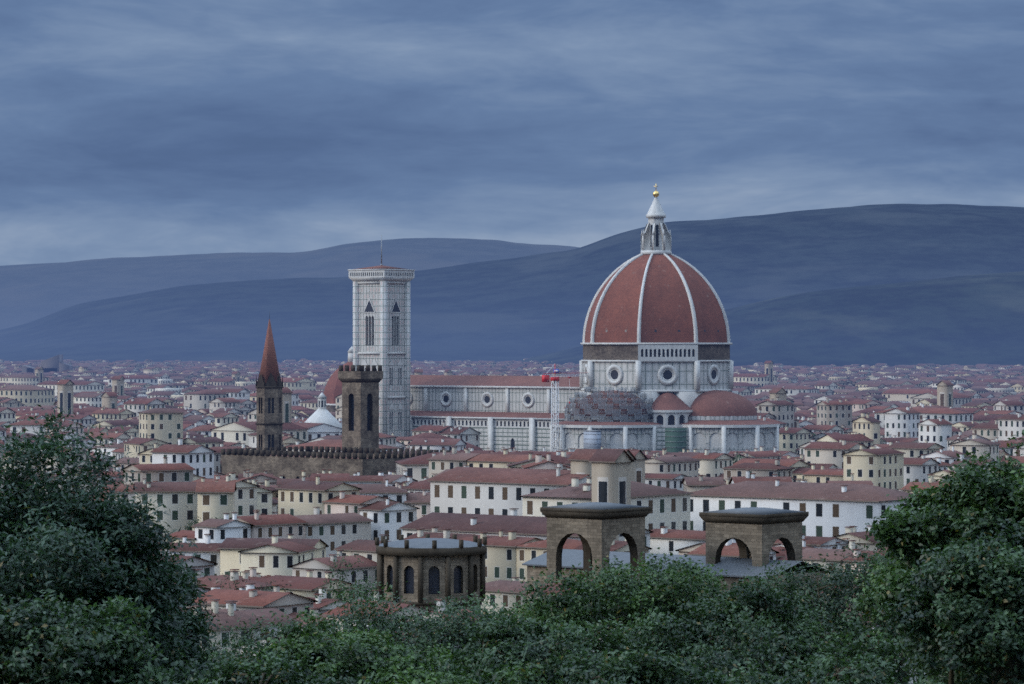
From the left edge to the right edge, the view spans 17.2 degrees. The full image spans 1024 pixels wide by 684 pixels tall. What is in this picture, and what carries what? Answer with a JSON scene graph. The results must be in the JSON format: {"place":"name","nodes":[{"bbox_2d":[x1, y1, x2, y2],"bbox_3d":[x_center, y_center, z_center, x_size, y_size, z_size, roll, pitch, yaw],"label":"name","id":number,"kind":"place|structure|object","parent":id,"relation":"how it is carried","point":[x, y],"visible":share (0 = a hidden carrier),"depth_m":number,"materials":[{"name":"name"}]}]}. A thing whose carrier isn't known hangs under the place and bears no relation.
{"place":"outdoors","nodes":[
{"label":"outdoors","id":0,"kind":"place"},
{"bbox_2d":[0,588,208,683],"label":"bush","id":1,"kind":"object","parent":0,"point":[97,648],"depth_m":51.38,"materials":[{"name":"green plant"}]},
{"bbox_2d":[154,558,225,681],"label":"tree","id":2,"kind":"object","parent":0,"point":[195,651],"depth_m":66.11,"materials":[{"name":"green plant"}]},
{"bbox_2d":[145,639,298,683],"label":"bush","id":3,"kind":"object","parent":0,"point":[257,648],"depth_m":62.18,"materials":[{"name":"green plant"}]},
{"bbox_2d":[173,650,377,683],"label":"bush","id":4,"kind":"object","parent":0,"point":[227,676],"depth_m":55.55,"materials":[{"name":"green plant"}]},
{"bbox_2d":[181,610,386,683],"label":"bush","id":5,"kind":"object","parent":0,"point":[247,644],"depth_m":94.66,"materials":[{"name":"green plant"}]},
{"bbox_2d":[0,238,579,329],"bbox_3d":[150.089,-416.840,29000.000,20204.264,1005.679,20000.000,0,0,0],"label":"mountain","id":6,"kind":"structure","parent":0,"point":[30,292],"depth_m":25953.49,"materials":[{"name":"blue"}]},
{"bbox_2d":[323,347,352,411],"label":"san lorenzo dome","id":7,"kind":"structure","parent":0,"point":[333,388],"depth_m":1692.39,"materials":[{"name":"tile"}]},
{"bbox_2d":[250,606,475,683],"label":"bush","id":8,"kind":"object","parent":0,"point":[351,653],"depth_m":69.22,"materials":[{"name":"green plant"}]},
{"bbox_2d":[315,578,540,682],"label":"bush","id":9,"kind":"object","parent":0,"point":[428,636],"depth_m":98.43,"materials":[{"name":"green plant"}]},
{"bbox_2d":[63,365,848,599],"bbox_3d":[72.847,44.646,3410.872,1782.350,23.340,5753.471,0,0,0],"label":"town trees","id":10,"kind":"object","parent":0,"point":[362,589],"depth_m":555.32,"materials":[{"name":"green plant"}]},
{"bbox_2d":[357,660,566,683],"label":"bush","id":11,"kind":"object","parent":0,"point":[498,676],"visible":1,"depth_m":54.83,"materials":[{"name":"green plant"}]},
{"bbox_2d":[0,0,1023,265],"label":"sky","id":12,"kind":"structure","parent":0,"point":[129,128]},
{"bbox_2d":[435,609,632,683],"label":"bush","id":13,"kind":"object","parent":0,"point":[531,645],"depth_m":69.61,"materials":[{"name":"green plant"}]},
{"bbox_2d":[506,547,735,681],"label":"bush","id":14,"kind":"object","parent":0,"point":[596,598],"depth_m":88.60,"materials":[{"name":"green plant"}]},
{"bbox_2d":[533,639,794,683],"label":"bush","id":15,"kind":"object","parent":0,"point":[637,670],"depth_m":55.08,"materials":[{"name":"green plant"}]},
{"bbox_2d":[611,573,886,683],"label":"bush","id":16,"kind":"object","parent":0,"point":[776,640],"depth_m":75.50,"materials":[{"name":"green plant"}]},
{"bbox_2d":[713,544,926,683],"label":"bush","id":17,"kind":"object","parent":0,"point":[833,603],"depth_m":98.81,"materials":[{"name":"green plant"}]},
{"bbox_2d":[720,628,946,683],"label":"bush","id":18,"kind":"object","parent":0,"point":[870,663],"depth_m":55.00,"materials":[{"name":"green plant"}]},
{"bbox_2d":[844,550,944,680],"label":"tree","id":19,"kind":"object","parent":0,"point":[867,610],"depth_m":79.75,"materials":[{"name":"green plant"}]},
{"bbox_2d":[855,429,1023,683],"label":"tree","id":20,"kind":"object","parent":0,"point":[972,500],"depth_m":69.17,"materials":[{"name":"green plant"}]},
{"bbox_2d":[876,519,1023,683],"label":"tree","id":21,"kind":"object","parent":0,"point":[978,636],"depth_m":57.05,"materials":[{"name":"green plant"}]},
{"bbox_3d":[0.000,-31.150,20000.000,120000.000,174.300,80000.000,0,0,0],"label":"ground","id":22,"kind":"structure","parent":0,"visible":0},
{"bbox_2d":[15,354,72,372],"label":"distant building","id":23,"kind":"structure","parent":22,"relation":"on","point":[56,363],"depth_m":4280.00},
{"bbox_2d":[0,402,209,683],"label":"tree","id":24,"kind":"object","parent":22,"relation":"on","point":[41,548],"depth_m":61.44,"materials":[{"name":"green plant"}]},
{"bbox_2d":[255,311,283,450],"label":"church spire","id":25,"kind":"structure","parent":22,"relation":"on","point":[269,386],"depth_m":1057.38,"materials":[{"name":"stone"}]},
{"bbox_2d":[305,393,341,427],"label":"baptistery","id":26,"kind":"structure","parent":22,"relation":"on","point":[321,414],"depth_m":1416.59,"materials":[{"name":"stone"}]},
{"bbox_2d":[221,365,450,478],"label":"fortified palace","id":27,"kind":"structure","parent":22,"relation":"on","point":[360,424],"depth_m":990.19,"materials":[{"name":"stone"}]},
{"bbox_2d":[348,235,414,436],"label":"bell tower","id":28,"kind":"structure","parent":22,"relation":"on","point":[381,314],"depth_m":1339.71,"materials":[{"name":"stone"}]},
{"bbox_2d":[0,358,1023,683],"bbox_3d":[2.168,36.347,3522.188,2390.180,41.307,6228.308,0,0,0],"label":"city houses","id":29,"kind":"structure","parent":22,"relation":"on","point":[884,430],"depth_m":870.56,"materials":[{"name":"paint"}]},
{"bbox_2d":[0,204,1023,362],"bbox_3d":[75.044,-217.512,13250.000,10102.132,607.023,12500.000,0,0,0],"label":"mountain","id":30,"kind":"structure","parent":22,"relation":"on","point":[516,309],"depth_m":10188.48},
{"bbox_2d":[542,364,587,451],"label":"tower crane","id":31,"kind":"object","parent":22,"relation":"on","point":[545,377],"visible":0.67,"depth_m":1262.14,"materials":[{"name":"white paint"}]},
{"bbox_2d":[410,186,779,453],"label":"cathedral","id":32,"kind":"structure","parent":22,"relation":"on","point":[668,384],"depth_m":1278.11,"materials":[{"name":"stone"}]},
{"bbox_2d":[571,191,756,415],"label":"dome","id":33,"kind":"structure","parent":32,"relation":"attached to","point":[640,298],"depth_m":1279.74,"materials":[{"name":"red tile"}]},
{"bbox_2d":[375,502,830,612],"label":"stone pavilions","id":34,"kind":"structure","parent":22,"relation":"on","point":[427,566],"depth_m":537.61,"materials":[{"name":"stone"}]},
{"bbox_2d":[519,271,1023,366],"bbox_3d":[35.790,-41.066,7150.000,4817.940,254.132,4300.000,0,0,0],"label":"hill","id":35,"kind":"structure","parent":22,"relation":"on","point":[969,320],"depth_m":5867.71,"materials":[{"name":"blue"}]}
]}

